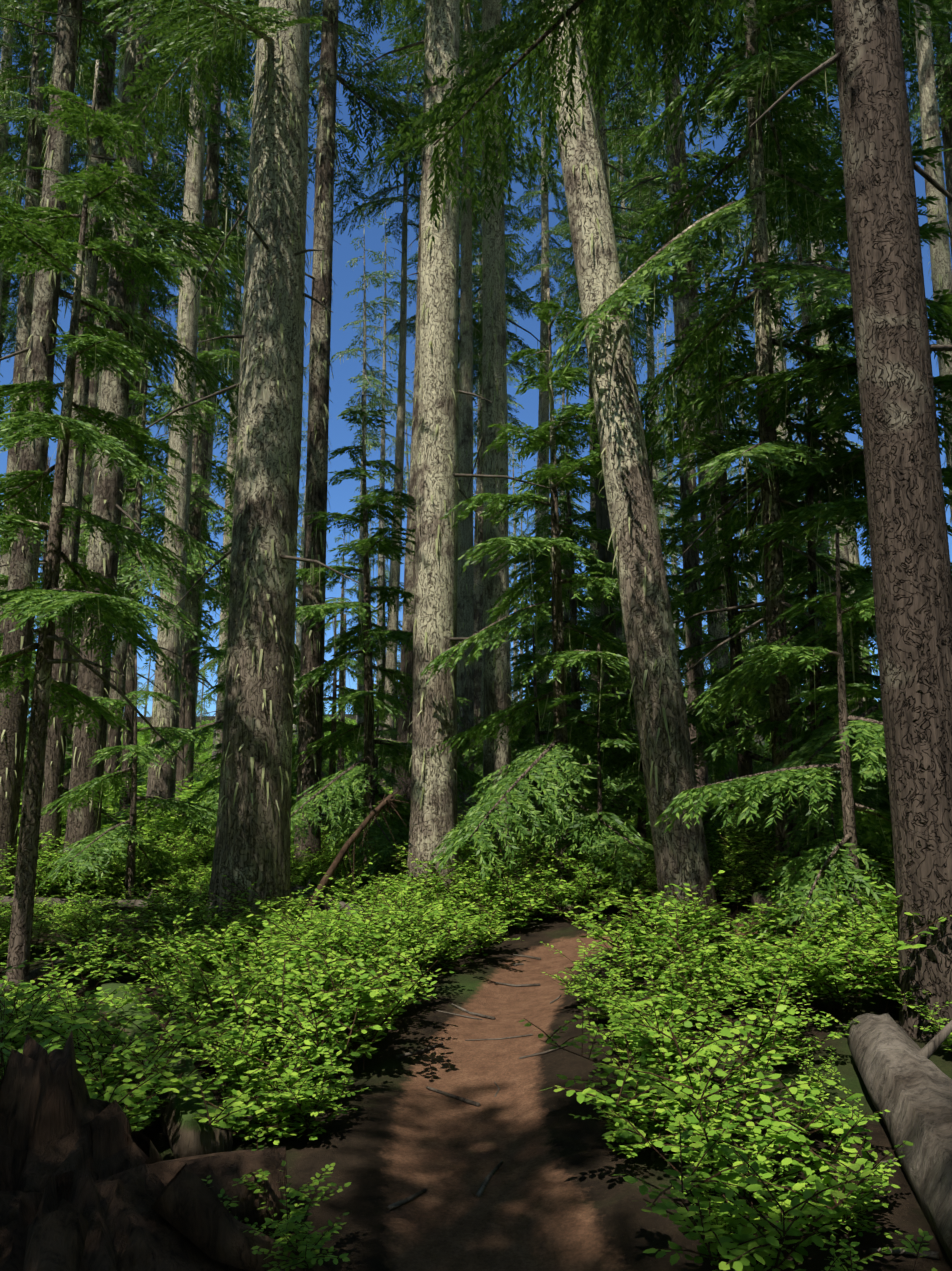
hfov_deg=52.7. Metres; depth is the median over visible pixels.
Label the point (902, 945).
huckleberry
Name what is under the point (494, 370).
tree
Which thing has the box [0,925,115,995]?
diagonal log
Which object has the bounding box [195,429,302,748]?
conifer
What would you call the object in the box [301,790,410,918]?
leaning snag
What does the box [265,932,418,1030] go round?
huckleberry
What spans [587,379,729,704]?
conifer
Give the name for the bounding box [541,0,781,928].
leaning tree
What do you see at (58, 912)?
shrub
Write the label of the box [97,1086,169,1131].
huckleberry sprig
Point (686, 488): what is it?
tree
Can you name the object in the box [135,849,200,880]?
huckleberry
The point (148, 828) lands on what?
understory
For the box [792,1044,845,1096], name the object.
huckleberry sprig
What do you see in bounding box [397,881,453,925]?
huckleberry
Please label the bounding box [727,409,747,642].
conifer
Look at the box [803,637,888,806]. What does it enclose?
young conifer
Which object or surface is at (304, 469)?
conifer
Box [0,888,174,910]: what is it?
thin log
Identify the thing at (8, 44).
conifer
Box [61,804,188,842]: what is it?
huckleberry patch
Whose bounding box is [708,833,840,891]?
huckleberry patch
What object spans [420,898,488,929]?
huckleberry
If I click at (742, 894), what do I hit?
huckleberry
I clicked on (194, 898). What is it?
huckleberry
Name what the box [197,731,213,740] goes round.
understory
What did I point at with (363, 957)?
huckleberry
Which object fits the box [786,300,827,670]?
conifer
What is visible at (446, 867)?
huckleberry
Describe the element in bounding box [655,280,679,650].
conifer
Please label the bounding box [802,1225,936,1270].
shrub
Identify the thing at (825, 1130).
huckleberry sprig
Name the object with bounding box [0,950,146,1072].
huckleberry patch
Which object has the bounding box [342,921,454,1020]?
huckleberry
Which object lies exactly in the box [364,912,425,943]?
huckleberry
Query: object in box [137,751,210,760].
understory
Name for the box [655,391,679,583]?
conifer
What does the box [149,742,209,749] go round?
understory
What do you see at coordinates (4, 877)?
huckleberry patch
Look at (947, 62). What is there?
conifer
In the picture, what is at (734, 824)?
huckleberry
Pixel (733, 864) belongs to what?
huckleberry
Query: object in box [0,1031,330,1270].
stump
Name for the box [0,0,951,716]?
sky
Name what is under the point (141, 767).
young conifer
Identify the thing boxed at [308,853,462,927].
huckleberry
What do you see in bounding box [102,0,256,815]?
pale tree
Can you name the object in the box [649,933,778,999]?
huckleberry
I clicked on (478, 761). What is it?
young conifer
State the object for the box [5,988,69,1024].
huckleberry
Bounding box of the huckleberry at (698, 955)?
[631,923,804,1008]
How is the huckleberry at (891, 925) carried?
on the ground
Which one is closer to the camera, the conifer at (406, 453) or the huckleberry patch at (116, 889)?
the huckleberry patch at (116, 889)
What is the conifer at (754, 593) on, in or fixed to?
on the ground
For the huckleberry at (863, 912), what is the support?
on the ground
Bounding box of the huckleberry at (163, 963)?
[116,937,260,1000]
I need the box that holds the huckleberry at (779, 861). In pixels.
[754,848,884,887]
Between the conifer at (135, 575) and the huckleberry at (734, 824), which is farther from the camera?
the conifer at (135, 575)
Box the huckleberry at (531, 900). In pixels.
[435,878,544,929]
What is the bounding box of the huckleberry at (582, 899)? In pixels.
[522,859,604,920]
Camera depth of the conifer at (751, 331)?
59.62 m
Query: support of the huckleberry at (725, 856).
on the ground
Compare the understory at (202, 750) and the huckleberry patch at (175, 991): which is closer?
the huckleberry patch at (175, 991)
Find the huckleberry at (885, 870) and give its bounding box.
[828,851,893,880]
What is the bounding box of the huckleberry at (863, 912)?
[818,903,896,946]
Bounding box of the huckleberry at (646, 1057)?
[540,1012,821,1158]
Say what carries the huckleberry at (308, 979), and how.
on the ground
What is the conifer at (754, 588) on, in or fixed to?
on the ground
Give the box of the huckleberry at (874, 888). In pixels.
[849,874,895,902]
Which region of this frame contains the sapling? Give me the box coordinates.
[546,643,657,897]
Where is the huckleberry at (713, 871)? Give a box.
[711,859,731,900]
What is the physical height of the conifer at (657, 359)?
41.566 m
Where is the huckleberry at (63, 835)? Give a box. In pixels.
[18,827,101,865]
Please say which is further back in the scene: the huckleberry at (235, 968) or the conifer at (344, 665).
the conifer at (344, 665)
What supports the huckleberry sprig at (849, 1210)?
on the ground
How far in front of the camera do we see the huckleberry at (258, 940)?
7.39 m
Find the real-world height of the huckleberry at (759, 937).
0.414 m
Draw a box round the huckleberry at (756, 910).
[685,890,801,956]
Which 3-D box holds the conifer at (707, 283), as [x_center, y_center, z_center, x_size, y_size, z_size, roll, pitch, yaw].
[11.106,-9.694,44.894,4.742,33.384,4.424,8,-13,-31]
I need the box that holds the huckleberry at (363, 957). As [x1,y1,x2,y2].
[305,916,425,975]
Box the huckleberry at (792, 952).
[751,922,895,989]
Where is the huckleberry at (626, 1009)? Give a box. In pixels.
[583,968,707,1056]
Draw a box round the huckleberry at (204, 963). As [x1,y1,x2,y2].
[169,925,329,989]
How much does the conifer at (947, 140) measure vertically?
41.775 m
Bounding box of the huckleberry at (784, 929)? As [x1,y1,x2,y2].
[746,901,820,947]
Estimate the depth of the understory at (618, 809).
14.56 m
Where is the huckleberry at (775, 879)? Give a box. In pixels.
[754,851,840,889]
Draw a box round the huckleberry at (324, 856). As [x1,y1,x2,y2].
[304,837,379,887]
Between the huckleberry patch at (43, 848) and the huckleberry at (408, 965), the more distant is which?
the huckleberry patch at (43, 848)
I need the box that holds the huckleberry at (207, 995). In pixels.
[152,956,329,1066]
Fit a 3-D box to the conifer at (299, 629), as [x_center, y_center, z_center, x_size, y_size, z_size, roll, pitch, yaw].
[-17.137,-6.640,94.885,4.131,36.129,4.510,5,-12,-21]
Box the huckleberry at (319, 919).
[236,891,428,956]
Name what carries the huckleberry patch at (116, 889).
on the ground
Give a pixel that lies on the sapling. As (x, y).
(600, 790)
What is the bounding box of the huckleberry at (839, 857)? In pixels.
[812,843,873,876]
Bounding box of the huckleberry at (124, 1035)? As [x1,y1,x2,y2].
[0,1007,142,1078]
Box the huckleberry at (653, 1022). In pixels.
[576,978,717,1073]
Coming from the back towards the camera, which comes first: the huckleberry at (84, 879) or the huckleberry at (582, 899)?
the huckleberry at (84, 879)
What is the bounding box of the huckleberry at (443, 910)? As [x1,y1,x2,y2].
[412,892,504,966]
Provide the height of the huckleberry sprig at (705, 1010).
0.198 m
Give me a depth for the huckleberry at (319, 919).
7.29 m
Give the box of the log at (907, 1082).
[847,1013,951,1262]
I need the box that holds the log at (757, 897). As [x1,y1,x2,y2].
[751,864,892,920]
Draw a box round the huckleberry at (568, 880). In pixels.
[517,852,627,905]
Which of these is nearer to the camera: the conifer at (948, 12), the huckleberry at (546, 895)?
the huckleberry at (546, 895)
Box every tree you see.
[0,0,170,868]
[0,0,241,896]
[31,0,258,892]
[86,0,360,940]
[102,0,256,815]
[293,0,472,880]
[346,0,563,909]
[376,0,951,1045]
[467,0,557,868]
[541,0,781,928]
[544,0,951,868]
[581,9,645,818]
[592,0,749,811]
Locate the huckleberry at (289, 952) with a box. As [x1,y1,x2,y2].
[237,889,427,988]
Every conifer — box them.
[0,0,75,438]
[0,0,112,634]
[0,0,120,666]
[0,14,68,403]
[0,457,52,717]
[0,459,150,843]
[21,2,180,795]
[25,438,57,744]
[29,308,213,815]
[37,655,217,899]
[46,0,191,810]
[60,7,146,289]
[67,0,232,795]
[79,226,242,814]
[112,43,178,774]
[113,645,298,838]
[137,376,164,686]
[137,637,155,726]
[137,664,149,718]
[137,744,148,789]
[137,766,147,795]
[149,14,253,772]
[149,377,170,701]
[193,2,253,765]
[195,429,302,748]
[195,454,328,715]
[196,607,217,731]
[197,344,225,708]
[198,544,303,749]
[199,177,248,772]
[204,36,253,769]
[210,715,223,781]
[213,436,227,525]
[219,690,328,806]
[227,0,421,798]
[290,395,493,882]
[291,611,411,833]
[292,401,307,742]
[292,672,299,772]
[298,355,308,531]
[324,527,381,780]
[330,201,411,759]
[333,1,478,793]
[337,614,345,721]
[337,682,411,818]
[341,553,403,731]
[344,431,375,724]
[345,659,394,767]
[346,0,534,804]
[351,195,412,758]
[362,690,397,790]
[368,518,377,626]
[372,0,563,820]
[375,502,403,589]
[383,697,482,808]
[384,0,529,586]
[385,373,412,509]
[420,288,699,897]
[458,79,536,773]
[458,195,553,784]
[460,417,636,823]
[472,216,507,521]
[474,629,602,825]
[474,703,482,776]
[475,679,526,791]
[479,536,605,791]
[505,0,578,761]
[505,248,527,569]
[508,421,529,705]
[508,486,516,701]
[509,531,551,739]
[510,446,598,735]
[511,0,655,806]
[511,449,534,699]
[512,310,603,741]
[516,452,536,572]
[530,270,587,612]
[535,105,642,785]
[547,419,755,814]
[553,3,657,524]
[556,49,700,735]
[568,646,732,844]
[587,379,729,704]
[601,287,890,867]
[605,5,778,779]
[608,29,696,526]
[640,343,667,504]
[643,321,681,561]
[653,532,894,958]
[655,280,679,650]
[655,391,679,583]
[664,127,754,645]
[664,557,687,703]
[673,477,700,712]
[676,640,715,783]
[679,544,766,766]
[683,554,711,719]
[686,136,951,886]
[697,338,890,886]
[700,61,880,785]
[706,254,738,620]
[706,705,770,794]
[711,3,820,728]
[715,458,848,722]
[721,0,951,403]
[722,576,765,669]
[727,255,764,755]
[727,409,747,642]
[727,556,761,751]
[728,430,807,728]
[735,723,771,762]
[742,19,882,719]
[747,245,816,729]
[749,718,805,773]
[756,635,809,769]
[764,5,879,713]
[779,162,854,355]
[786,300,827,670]
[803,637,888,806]
[817,348,861,448]
[898,0,951,522]
[901,0,951,161]
[902,2,951,464]
[933,2,951,29]
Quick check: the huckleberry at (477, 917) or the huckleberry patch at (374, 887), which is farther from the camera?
the huckleberry patch at (374, 887)
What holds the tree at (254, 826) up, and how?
on the ground
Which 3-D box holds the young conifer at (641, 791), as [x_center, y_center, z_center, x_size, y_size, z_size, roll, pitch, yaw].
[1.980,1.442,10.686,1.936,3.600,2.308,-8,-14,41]
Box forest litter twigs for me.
[50,883,938,1259]
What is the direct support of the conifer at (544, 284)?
on the ground
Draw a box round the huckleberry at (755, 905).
[646,889,794,964]
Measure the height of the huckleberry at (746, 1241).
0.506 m
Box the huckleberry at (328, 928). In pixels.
[229,894,382,996]
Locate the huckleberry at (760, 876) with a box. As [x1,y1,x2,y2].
[709,846,819,892]
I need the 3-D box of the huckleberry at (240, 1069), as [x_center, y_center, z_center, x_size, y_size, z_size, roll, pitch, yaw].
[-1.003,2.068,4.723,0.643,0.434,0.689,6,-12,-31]
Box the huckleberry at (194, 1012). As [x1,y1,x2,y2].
[160,990,217,1028]
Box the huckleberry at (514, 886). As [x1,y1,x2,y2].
[480,872,544,911]
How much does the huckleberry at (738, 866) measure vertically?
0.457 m
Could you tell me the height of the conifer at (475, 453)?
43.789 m
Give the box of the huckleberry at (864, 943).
[820,914,897,969]
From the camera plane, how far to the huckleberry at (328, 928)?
6.50 m
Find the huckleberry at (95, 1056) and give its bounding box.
[0,1041,130,1098]
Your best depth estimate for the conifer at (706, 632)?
69.24 m
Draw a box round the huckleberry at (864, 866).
[824,851,895,906]
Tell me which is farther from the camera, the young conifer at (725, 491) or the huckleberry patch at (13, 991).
the young conifer at (725, 491)
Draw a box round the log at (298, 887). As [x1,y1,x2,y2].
[291,879,367,918]
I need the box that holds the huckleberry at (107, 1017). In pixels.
[45,970,149,1045]
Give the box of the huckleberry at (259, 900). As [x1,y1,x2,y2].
[196,882,340,934]
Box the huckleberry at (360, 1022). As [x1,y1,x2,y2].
[217,936,437,1075]
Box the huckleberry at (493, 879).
[464,874,513,889]
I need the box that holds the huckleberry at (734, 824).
[648,804,775,875]
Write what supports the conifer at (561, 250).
on the ground
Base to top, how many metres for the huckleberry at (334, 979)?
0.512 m
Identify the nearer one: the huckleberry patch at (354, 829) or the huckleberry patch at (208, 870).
the huckleberry patch at (208, 870)
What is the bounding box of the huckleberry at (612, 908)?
[577,874,656,911]
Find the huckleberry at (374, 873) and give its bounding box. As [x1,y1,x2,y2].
[367,853,397,886]
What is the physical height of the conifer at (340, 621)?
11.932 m
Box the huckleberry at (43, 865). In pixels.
[15,848,62,879]
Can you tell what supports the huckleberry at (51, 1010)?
on the ground
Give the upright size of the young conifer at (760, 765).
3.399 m
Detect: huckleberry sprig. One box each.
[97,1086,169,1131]
[131,1117,145,1131]
[173,1009,269,1069]
[196,1017,269,1076]
[198,1006,293,1088]
[201,1128,350,1270]
[250,987,343,1039]
[329,1004,402,1046]
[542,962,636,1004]
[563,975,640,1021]
[569,1069,716,1158]
[605,1010,693,1072]
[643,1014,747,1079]
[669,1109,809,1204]
[676,990,729,1023]
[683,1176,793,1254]
[692,952,762,994]
[698,937,744,974]
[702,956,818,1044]
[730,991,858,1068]
[746,1144,904,1238]
[761,1085,889,1144]
[768,938,869,991]
[776,970,845,1002]
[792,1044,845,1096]
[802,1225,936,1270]
[883,975,927,1011]
[899,1000,951,1056]
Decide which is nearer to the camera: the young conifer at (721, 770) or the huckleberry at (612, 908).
the huckleberry at (612, 908)
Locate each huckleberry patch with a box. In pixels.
[0,829,174,898]
[0,862,14,895]
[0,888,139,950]
[0,890,13,913]
[0,909,58,967]
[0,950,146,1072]
[0,954,232,1132]
[0,962,49,1024]
[15,829,105,872]
[17,821,119,846]
[38,824,215,892]
[56,906,264,993]
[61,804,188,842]
[62,819,167,855]
[63,870,209,946]
[78,856,210,902]
[103,873,351,952]
[107,891,443,1056]
[115,840,190,863]
[123,824,193,842]
[127,826,293,867]
[135,819,329,889]
[153,922,291,1014]
[154,858,312,899]
[173,819,327,848]
[201,892,363,953]
[251,894,501,968]
[290,847,397,886]
[291,809,349,838]
[291,831,341,858]
[291,835,355,882]
[308,865,470,911]
[321,812,408,841]
[321,830,406,876]
[355,843,470,883]
[365,872,526,922]
[398,827,519,852]
[458,806,477,831]
[459,825,592,878]
[509,815,651,860]
[516,840,634,886]
[528,819,741,911]
[587,828,773,856]
[628,809,762,845]
[705,812,835,846]
[705,823,843,869]
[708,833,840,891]
[780,887,902,1013]
[820,888,896,931]
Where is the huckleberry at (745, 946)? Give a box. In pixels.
[650,911,751,985]
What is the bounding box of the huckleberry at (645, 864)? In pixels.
[584,855,654,899]
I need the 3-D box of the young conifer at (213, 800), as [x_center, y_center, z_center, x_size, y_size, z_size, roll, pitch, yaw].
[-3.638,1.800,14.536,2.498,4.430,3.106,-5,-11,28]
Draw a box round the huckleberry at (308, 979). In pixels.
[212,941,367,1058]
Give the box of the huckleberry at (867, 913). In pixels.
[839,902,893,932]
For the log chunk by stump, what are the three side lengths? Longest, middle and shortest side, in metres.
0.479 x 0.302 x 0.286 m
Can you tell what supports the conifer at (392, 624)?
on the ground
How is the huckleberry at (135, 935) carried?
on the ground
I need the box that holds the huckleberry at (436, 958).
[390,924,473,974]
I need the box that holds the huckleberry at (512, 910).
[434,864,556,933]
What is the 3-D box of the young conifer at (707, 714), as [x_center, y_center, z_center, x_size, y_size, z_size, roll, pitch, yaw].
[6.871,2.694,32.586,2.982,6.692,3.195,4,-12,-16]
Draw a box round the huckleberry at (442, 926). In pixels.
[408,916,468,939]
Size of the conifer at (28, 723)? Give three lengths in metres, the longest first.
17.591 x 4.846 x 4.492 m
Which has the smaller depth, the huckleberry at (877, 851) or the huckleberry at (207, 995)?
the huckleberry at (207, 995)
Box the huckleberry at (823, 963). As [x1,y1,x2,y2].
[774,920,914,1013]
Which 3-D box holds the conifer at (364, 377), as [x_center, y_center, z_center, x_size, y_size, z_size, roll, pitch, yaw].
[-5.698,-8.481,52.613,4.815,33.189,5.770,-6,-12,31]
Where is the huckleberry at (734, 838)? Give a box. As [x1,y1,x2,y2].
[706,819,774,866]
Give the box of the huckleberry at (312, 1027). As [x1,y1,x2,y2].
[171,981,376,1104]
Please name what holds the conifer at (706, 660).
on the ground
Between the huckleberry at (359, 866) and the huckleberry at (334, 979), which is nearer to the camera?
the huckleberry at (334, 979)
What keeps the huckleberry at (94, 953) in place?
on the ground
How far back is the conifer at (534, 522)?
91.11 m
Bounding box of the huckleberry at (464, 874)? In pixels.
[406,854,521,916]
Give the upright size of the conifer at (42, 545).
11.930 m
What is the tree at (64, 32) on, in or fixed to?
on the ground
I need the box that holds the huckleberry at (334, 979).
[278,958,438,1048]
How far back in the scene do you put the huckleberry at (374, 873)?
11.67 m
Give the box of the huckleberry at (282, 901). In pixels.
[275,874,300,907]
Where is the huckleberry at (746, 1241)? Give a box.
[602,1106,912,1270]
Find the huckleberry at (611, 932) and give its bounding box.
[547,888,700,956]
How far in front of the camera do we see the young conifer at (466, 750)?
16.22 m
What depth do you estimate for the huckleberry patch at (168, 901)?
9.09 m
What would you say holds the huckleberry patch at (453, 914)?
on the ground
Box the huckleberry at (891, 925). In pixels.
[856,875,897,942]
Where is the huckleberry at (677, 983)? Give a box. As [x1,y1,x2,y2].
[627,936,759,1033]
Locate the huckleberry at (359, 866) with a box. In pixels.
[292,850,378,894]
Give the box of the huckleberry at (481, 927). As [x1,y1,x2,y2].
[408,899,523,956]
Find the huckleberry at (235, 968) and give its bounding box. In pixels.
[174,951,292,1040]
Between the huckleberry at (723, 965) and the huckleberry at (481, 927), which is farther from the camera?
the huckleberry at (481, 927)
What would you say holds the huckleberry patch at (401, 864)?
on the ground
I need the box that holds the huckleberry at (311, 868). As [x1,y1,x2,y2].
[293,855,322,888]
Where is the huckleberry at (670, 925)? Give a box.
[585,869,725,978]
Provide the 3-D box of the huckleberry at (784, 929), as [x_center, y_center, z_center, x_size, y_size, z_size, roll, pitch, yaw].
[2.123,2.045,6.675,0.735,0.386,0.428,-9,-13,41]
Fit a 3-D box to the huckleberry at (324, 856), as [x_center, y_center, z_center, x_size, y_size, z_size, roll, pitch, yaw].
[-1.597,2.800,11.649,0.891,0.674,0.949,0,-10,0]
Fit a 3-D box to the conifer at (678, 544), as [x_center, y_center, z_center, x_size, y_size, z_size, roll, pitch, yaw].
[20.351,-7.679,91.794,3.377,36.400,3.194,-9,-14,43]
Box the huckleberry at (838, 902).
[780,872,897,970]
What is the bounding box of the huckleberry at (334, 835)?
[321,823,353,845]
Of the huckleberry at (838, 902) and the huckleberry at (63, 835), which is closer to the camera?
the huckleberry at (838, 902)
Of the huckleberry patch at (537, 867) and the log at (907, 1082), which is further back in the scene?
the huckleberry patch at (537, 867)
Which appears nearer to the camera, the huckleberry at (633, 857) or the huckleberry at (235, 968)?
the huckleberry at (235, 968)
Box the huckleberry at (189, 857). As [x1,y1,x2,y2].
[172,846,208,875]
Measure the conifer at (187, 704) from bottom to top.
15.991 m
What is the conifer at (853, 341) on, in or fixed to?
on the ground
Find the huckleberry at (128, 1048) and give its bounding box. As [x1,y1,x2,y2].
[0,1013,189,1108]
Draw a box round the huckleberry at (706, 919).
[666,905,726,941]
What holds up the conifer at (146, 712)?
on the ground
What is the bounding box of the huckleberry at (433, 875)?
[393,828,548,914]
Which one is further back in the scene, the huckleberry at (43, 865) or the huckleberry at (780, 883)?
the huckleberry at (43, 865)
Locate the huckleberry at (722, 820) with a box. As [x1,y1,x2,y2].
[703,808,763,846]
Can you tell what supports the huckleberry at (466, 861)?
on the ground
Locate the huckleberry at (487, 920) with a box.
[461,905,513,943]
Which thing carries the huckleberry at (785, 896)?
on the ground
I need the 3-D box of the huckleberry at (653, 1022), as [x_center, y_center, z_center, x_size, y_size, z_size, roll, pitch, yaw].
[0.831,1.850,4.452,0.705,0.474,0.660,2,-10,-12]
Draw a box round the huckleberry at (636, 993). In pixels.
[540,931,718,1018]
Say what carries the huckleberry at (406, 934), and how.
on the ground
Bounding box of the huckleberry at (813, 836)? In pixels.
[798,817,860,850]
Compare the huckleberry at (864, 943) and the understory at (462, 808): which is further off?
the understory at (462, 808)
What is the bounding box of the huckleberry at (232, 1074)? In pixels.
[179,1019,317,1107]
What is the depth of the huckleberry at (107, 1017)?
6.14 m
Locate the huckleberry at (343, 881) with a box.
[322,868,423,907]
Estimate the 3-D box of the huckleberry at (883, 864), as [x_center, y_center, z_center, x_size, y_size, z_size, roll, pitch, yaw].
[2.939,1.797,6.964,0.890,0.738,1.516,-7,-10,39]
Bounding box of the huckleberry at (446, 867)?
[442,859,493,901]
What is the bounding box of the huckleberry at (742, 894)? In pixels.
[712,866,754,909]
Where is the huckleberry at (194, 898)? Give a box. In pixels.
[161,874,262,921]
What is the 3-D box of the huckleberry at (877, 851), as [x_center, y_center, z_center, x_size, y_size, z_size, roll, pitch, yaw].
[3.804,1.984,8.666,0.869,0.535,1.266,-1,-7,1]
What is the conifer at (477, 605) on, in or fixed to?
on the ground
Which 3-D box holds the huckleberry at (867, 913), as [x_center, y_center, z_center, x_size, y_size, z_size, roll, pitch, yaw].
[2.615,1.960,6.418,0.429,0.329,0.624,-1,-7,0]
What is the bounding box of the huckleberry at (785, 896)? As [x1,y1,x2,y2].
[762,876,881,954]
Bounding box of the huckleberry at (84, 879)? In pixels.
[37,855,116,898]
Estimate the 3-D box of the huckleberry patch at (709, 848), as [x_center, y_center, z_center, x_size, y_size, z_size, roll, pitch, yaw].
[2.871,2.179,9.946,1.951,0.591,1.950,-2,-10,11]
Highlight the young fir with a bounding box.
[0,60,186,995]
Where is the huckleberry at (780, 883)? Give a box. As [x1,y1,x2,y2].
[761,855,895,918]
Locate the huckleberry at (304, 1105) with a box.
[251,1048,370,1139]
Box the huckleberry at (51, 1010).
[0,974,94,1046]
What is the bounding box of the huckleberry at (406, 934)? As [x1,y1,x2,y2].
[346,885,452,982]
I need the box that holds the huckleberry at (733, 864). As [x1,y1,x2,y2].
[709,841,772,881]
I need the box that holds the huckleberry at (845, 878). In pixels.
[814,864,892,895]
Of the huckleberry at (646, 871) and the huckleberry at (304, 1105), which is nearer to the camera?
the huckleberry at (304, 1105)
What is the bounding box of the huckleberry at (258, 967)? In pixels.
[202,938,290,999]
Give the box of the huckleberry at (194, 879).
[171,870,210,892]
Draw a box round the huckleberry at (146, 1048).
[90,1041,160,1093]
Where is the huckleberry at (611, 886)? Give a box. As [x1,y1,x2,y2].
[591,882,652,916]
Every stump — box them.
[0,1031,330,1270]
[146,1146,287,1236]
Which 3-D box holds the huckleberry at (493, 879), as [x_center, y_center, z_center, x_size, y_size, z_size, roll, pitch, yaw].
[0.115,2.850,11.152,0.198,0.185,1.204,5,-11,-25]
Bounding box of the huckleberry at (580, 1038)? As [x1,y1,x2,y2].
[519,987,707,1103]
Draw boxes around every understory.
[16,789,216,862]
[19,799,114,822]
[102,766,218,809]
[107,774,383,815]
[112,793,204,823]
[121,739,148,745]
[122,725,211,742]
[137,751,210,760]
[137,774,215,792]
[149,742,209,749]
[193,762,363,791]
[193,769,212,780]
[194,754,211,762]
[195,739,212,746]
[195,746,211,753]
[196,719,214,726]
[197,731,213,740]
[297,828,531,885]
[362,782,479,799]
[376,794,531,823]
[474,782,606,801]
[519,797,646,825]
[710,776,836,807]
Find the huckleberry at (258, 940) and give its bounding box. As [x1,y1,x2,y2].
[241,908,344,954]
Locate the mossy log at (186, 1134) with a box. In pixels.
[96,983,232,1158]
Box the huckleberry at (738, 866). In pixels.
[711,844,783,887]
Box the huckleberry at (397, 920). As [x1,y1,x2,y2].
[335,883,455,990]
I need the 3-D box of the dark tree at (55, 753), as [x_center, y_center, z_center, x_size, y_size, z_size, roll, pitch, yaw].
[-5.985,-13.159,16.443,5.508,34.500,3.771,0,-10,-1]
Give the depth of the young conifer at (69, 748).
15.13 m
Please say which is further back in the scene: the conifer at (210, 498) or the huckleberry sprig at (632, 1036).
the conifer at (210, 498)
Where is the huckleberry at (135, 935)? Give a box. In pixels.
[97,925,185,981]
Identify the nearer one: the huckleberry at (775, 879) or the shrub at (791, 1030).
the shrub at (791, 1030)
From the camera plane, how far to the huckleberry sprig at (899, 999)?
4.86 m
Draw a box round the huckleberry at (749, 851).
[712,822,834,873]
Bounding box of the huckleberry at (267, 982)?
[227,977,299,1023]
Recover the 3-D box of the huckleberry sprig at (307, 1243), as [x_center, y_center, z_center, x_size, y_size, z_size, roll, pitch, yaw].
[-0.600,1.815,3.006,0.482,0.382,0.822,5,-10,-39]
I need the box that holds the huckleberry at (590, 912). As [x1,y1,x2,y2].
[567,882,752,972]
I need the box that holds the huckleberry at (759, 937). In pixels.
[690,913,811,975]
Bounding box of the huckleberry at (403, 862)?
[389,841,479,885]
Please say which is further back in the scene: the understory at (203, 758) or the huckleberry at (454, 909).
the understory at (203, 758)
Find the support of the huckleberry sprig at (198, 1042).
on the ground
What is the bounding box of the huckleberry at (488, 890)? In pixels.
[458,862,524,922]
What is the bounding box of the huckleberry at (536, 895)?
[509,876,565,921]
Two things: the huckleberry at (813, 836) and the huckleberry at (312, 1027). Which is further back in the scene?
the huckleberry at (813, 836)
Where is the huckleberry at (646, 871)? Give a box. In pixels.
[618,848,656,903]
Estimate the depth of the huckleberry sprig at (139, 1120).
3.49 m
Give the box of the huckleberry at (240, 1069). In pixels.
[195,1002,347,1092]
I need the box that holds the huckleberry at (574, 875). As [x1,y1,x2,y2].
[552,852,636,895]
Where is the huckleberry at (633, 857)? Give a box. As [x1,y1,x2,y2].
[605,842,655,873]
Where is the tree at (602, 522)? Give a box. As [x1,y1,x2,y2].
[581,9,645,818]
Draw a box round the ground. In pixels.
[0,711,951,1270]
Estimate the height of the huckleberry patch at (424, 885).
0.511 m
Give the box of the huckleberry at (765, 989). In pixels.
[662,928,830,1013]
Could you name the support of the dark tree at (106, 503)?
on the ground
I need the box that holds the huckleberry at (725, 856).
[708,840,743,880]
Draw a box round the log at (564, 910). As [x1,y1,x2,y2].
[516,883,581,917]
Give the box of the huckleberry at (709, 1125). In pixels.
[601,960,867,1202]
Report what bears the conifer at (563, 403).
on the ground
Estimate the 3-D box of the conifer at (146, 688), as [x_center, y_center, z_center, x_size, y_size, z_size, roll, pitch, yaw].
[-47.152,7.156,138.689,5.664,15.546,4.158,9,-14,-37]
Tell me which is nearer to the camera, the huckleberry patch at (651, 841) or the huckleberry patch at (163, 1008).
the huckleberry patch at (163, 1008)
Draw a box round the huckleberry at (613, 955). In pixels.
[576,928,658,990]
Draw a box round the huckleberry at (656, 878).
[641,872,722,888]
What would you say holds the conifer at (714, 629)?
on the ground
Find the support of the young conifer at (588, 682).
on the ground
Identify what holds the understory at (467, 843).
on the ground
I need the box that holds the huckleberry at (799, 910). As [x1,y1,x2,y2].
[773,891,845,937]
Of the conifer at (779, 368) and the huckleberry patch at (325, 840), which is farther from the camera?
the conifer at (779, 368)
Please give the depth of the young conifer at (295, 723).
20.95 m
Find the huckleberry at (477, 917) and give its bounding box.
[350,883,489,965]
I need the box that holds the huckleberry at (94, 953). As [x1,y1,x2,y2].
[39,912,192,985]
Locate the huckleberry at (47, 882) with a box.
[0,836,93,897]
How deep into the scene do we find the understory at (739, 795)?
21.59 m
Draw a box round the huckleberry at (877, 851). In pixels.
[858,832,893,878]
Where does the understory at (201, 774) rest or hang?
on the ground
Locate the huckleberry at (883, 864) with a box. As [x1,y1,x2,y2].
[807,832,894,906]
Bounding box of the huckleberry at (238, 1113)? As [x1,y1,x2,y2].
[120,1027,353,1144]
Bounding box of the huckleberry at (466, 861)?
[459,853,486,879]
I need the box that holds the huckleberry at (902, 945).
[851,875,951,967]
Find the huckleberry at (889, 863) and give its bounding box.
[838,829,894,883]
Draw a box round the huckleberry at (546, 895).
[498,868,569,917]
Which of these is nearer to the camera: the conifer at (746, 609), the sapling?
the sapling
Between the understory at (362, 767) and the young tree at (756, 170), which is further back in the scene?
the understory at (362, 767)
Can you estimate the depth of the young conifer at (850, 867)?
6.66 m

